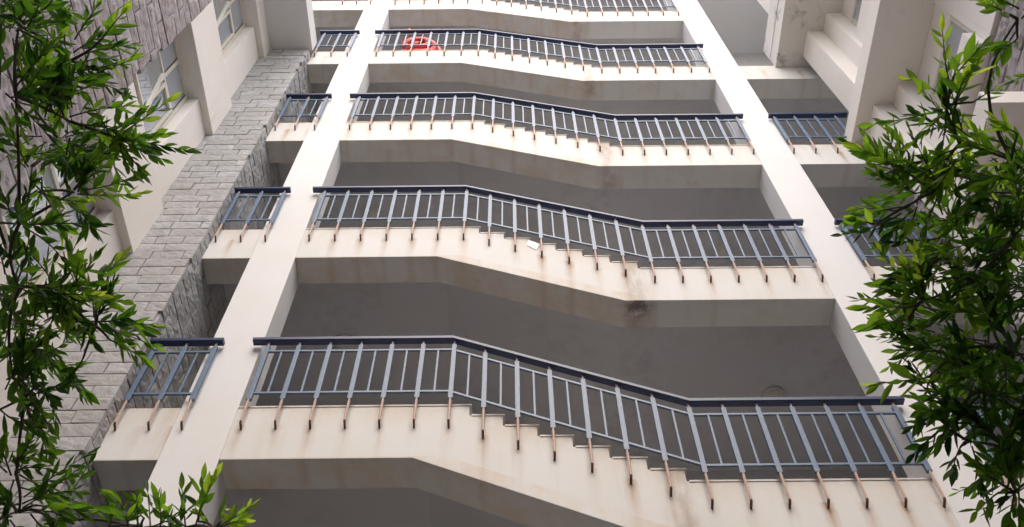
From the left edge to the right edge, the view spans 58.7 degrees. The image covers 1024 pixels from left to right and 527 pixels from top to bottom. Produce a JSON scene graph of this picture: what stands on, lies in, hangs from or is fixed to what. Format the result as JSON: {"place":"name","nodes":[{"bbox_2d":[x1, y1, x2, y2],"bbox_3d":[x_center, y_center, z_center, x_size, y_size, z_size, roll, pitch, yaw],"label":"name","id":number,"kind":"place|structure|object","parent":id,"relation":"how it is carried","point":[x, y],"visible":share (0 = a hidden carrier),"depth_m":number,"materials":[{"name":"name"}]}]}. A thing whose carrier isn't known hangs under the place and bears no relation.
{"place":"outdoors","nodes":[
{"label":"outdoors","id":0,"kind":"place"},
{"label":"ground","id":1,"kind":"structure","parent":0,"visible":0},
{"bbox_2d":[0,0,260,526],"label":"leafy tree","id":2,"kind":"object","parent":1,"relation":"on","point":[53,78],"visible":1,"depth_m":2.22,"materials":[{"name":"green plant"}]},
{"bbox_2d":[0,0,316,440],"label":"building wing","id":3,"kind":"object","parent":1,"relation":"on","point":[202,56],"depth_m":10.89,"materials":[{"name":"beige paint"}]},
{"bbox_2d":[0,138,98,299],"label":"window","id":4,"kind":"structure","parent":3,"relation":"in","point":[51,179],"depth_m":8.94,"materials":[{"name":"grey glass"}]},
{"bbox_2d":[133,38,187,142],"bbox_3d":[-4.477,-2.282,11.605,0.289,2.183,1.230,-1,-58,0],"label":"window","id":5,"kind":"structure","parent":3,"relation":"in","point":[163,77],"depth_m":11.93,"materials":[{"name":"grey glass"}]},
{"bbox_2d":[213,0,244,52],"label":"window","id":6,"kind":"structure","parent":3,"relation":"in","point":[229,13],"depth_m":14.76,"materials":[{"name":"grey glass"}]},
{"bbox_2d":[0,0,1023,526],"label":"gallery building","id":7,"kind":"structure","parent":1,"relation":"on","point":[182,272],"depth_m":11.10,"materials":[{"name":"white paint"}]},
{"bbox_2d":[113,338,224,430],"bbox_3d":[-3.257,1.123,8.612,0.755,1.256,0.122,-1,-58,0],"label":"railing","id":8,"kind":"object","parent":7,"relation":"attached to","point":[185,343],"visible":0.93,"depth_m":8.73,"materials":[{"name":"grey metal"}]},
{"bbox_2d":[215,187,290,241],"bbox_3d":[-3.274,-0.623,11.419,0.755,1.256,0.122,-1,-58,0],"label":"railing","id":9,"kind":"object","parent":7,"relation":"attached to","point":[239,191],"visible":0.98,"depth_m":11.63,"materials":[{"name":"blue metal"}]},
{"bbox_2d":[274,93,331,130],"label":"railing","id":10,"kind":"object","parent":7,"relation":"attached to","point":[315,97],"visible":0.99,"depth_m":14.47,"materials":[{"name":"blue metal"}]},
{"bbox_2d":[314,30,359,56],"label":"railing","id":11,"kind":"object","parent":7,"relation":"attached to","point":[339,33],"visible":1,"depth_m":17.33,"materials":[{"name":"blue metal"}]},
{"bbox_2d":[334,335,352,348],"bbox_3d":[-2.190,1.057,11.816,0.260,0.113,0.260,-1,-58,0],"label":"ceiling lamp","id":12,"kind":"object","parent":7,"relation":"attached to","point":[343,346],"visible":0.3,"depth_m":11.78,"materials":[{"name":"white glass"}]},
{"bbox_2d":[364,206,379,217],"bbox_3d":[-2.248,-0.790,14.559,0.260,0.113,0.260,-1,-58,0],"label":"ceiling lamp","id":13,"kind":"object","parent":7,"relation":"attached to","point":[373,211],"visible":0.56,"depth_m":14.51,"materials":[{"name":"white glass"}]},
{"bbox_2d":[401,28,441,49],"bbox_3d":[-1.714,-4.222,17.530,0.799,1.571,0.295,7,-58,-5],"label":"hose coil","id":14,"kind":"object","parent":7,"relation":"on","point":[417,40],"visible":0.42,"depth_m":17.39,"materials":[{"name":"red plastic"}]},
{"bbox_2d":[527,240,539,249],"bbox_3d":[0.258,-0.221,10.793,0.170,0.230,0.004,-1,-58,0],"label":"paper scrap","id":15,"kind":"object","parent":7,"relation":"attached to","point":[533,245],"visible":0.93,"depth_m":10.79,"materials":[{"name":"white paper"}]},
{"bbox_2d":[395,0,678,15],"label":"railing","id":16,"kind":"object","parent":7,"relation":"attached to","point":[616,7],"visible":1,"depth_m":18.92,"materials":[{"name":"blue metal"}]},
{"bbox_2d":[375,29,709,72],"bbox_3d":[0.437,-3.888,16.611,6.132,2.246,0.122,-1,-58,0],"label":"railing","id":17,"kind":"object","parent":7,"relation":"attached to","point":[682,47],"visible":1,"depth_m":16.71,"materials":[{"name":"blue metal"}]},
{"bbox_2d":[349,92,754,155],"bbox_3d":[0.454,-2.143,13.805,6.132,2.246,0.122,-1,-58,0],"label":"railing","id":18,"kind":"object","parent":7,"relation":"attached to","point":[454,96],"visible":1,"depth_m":13.88,"materials":[{"name":"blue metal"}]},
{"bbox_2d":[308,185,823,282],"bbox_3d":[0.470,-0.397,10.998,6.132,2.246,0.122,-1,-58,0],"label":"railing","id":19,"kind":"object","parent":7,"relation":"attached to","point":[590,214],"visible":1,"depth_m":11.07,"materials":[{"name":"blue metal"}]},
{"bbox_2d":[239,335,945,509],"bbox_3d":[0.487,1.348,8.192,6.132,2.246,0.122,-1,-58,0],"label":"railing","id":20,"kind":"object","parent":7,"relation":"attached to","point":[860,402],"visible":1,"depth_m":8.25,"materials":[{"name":"grey metal"}]},
{"bbox_2d":[715,245,731,259],"bbox_3d":[3.219,-0.154,13.833,0.260,0.113,0.260,-1,-58,0],"label":"ceiling lamp","id":21,"kind":"object","parent":7,"relation":"attached to","point":[720,250],"visible":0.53,"depth_m":13.79,"materials":[{"name":"white glass"}]},
{"bbox_2d":[762,387,783,396],"bbox_3d":[3.176,1.626,11.047,0.260,0.113,0.260,-1,-58,0],"label":"ceiling lamp","id":22,"kind":"object","parent":7,"relation":"attached to","point":[773,392],"visible":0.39,"depth_m":11.00,"materials":[{"name":"white glass"}]},
{"bbox_2d":[768,112,855,153],"bbox_3d":[4.509,-1.922,13.389,1.185,1.256,0.122,-1,-58,0],"label":"railing","id":23,"kind":"object","parent":7,"relation":"attached to","point":[778,117],"visible":0.93,"depth_m":13.70,"materials":[{"name":"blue metal"}]},
{"bbox_2d":[834,218,944,278],"bbox_3d":[4.526,-0.177,10.582,1.185,1.256,0.122,-1,-58,0],"label":"railing","id":24,"kind":"object","parent":7,"relation":"attached to","point":[862,256],"visible":0.4,"depth_m":10.72,"materials":[{"name":"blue metal"}]},
{"bbox_2d":[957,394,1023,506],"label":"railing","id":25,"kind":"object","parent":7,"relation":"attached to","point":[978,400],"visible":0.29,"depth_m":8.08,"materials":[{"name":"grey metal"}]},
{"bbox_2d":[757,0,1023,321],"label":"building wing","id":26,"kind":"object","parent":1,"relation":"on","point":[858,56],"depth_m":12.29,"materials":[{"name":"beige paint"}]},
{"bbox_2d":[851,0,861,26],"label":"window","id":27,"kind":"structure","parent":26,"relation":"in","point":[857,4],"depth_m":14.77,"materials":[{"name":"grey glass"}]},
{"bbox_2d":[930,15,973,106],"bbox_3d":[5.602,-2.496,11.535,0.050,0.770,1.095,-1,-58,0],"label":"window","id":28,"kind":"structure","parent":26,"relation":"in","point":[958,28],"depth_m":11.58,"materials":[{"name":"grey glass"}]},
{"bbox_2d":[830,0,1023,526],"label":"leafy tree","id":29,"kind":"object","parent":1,"relation":"on","point":[966,357],"visible":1,"depth_m":2.23,"materials":[{"name":"green plant"}]}
]}

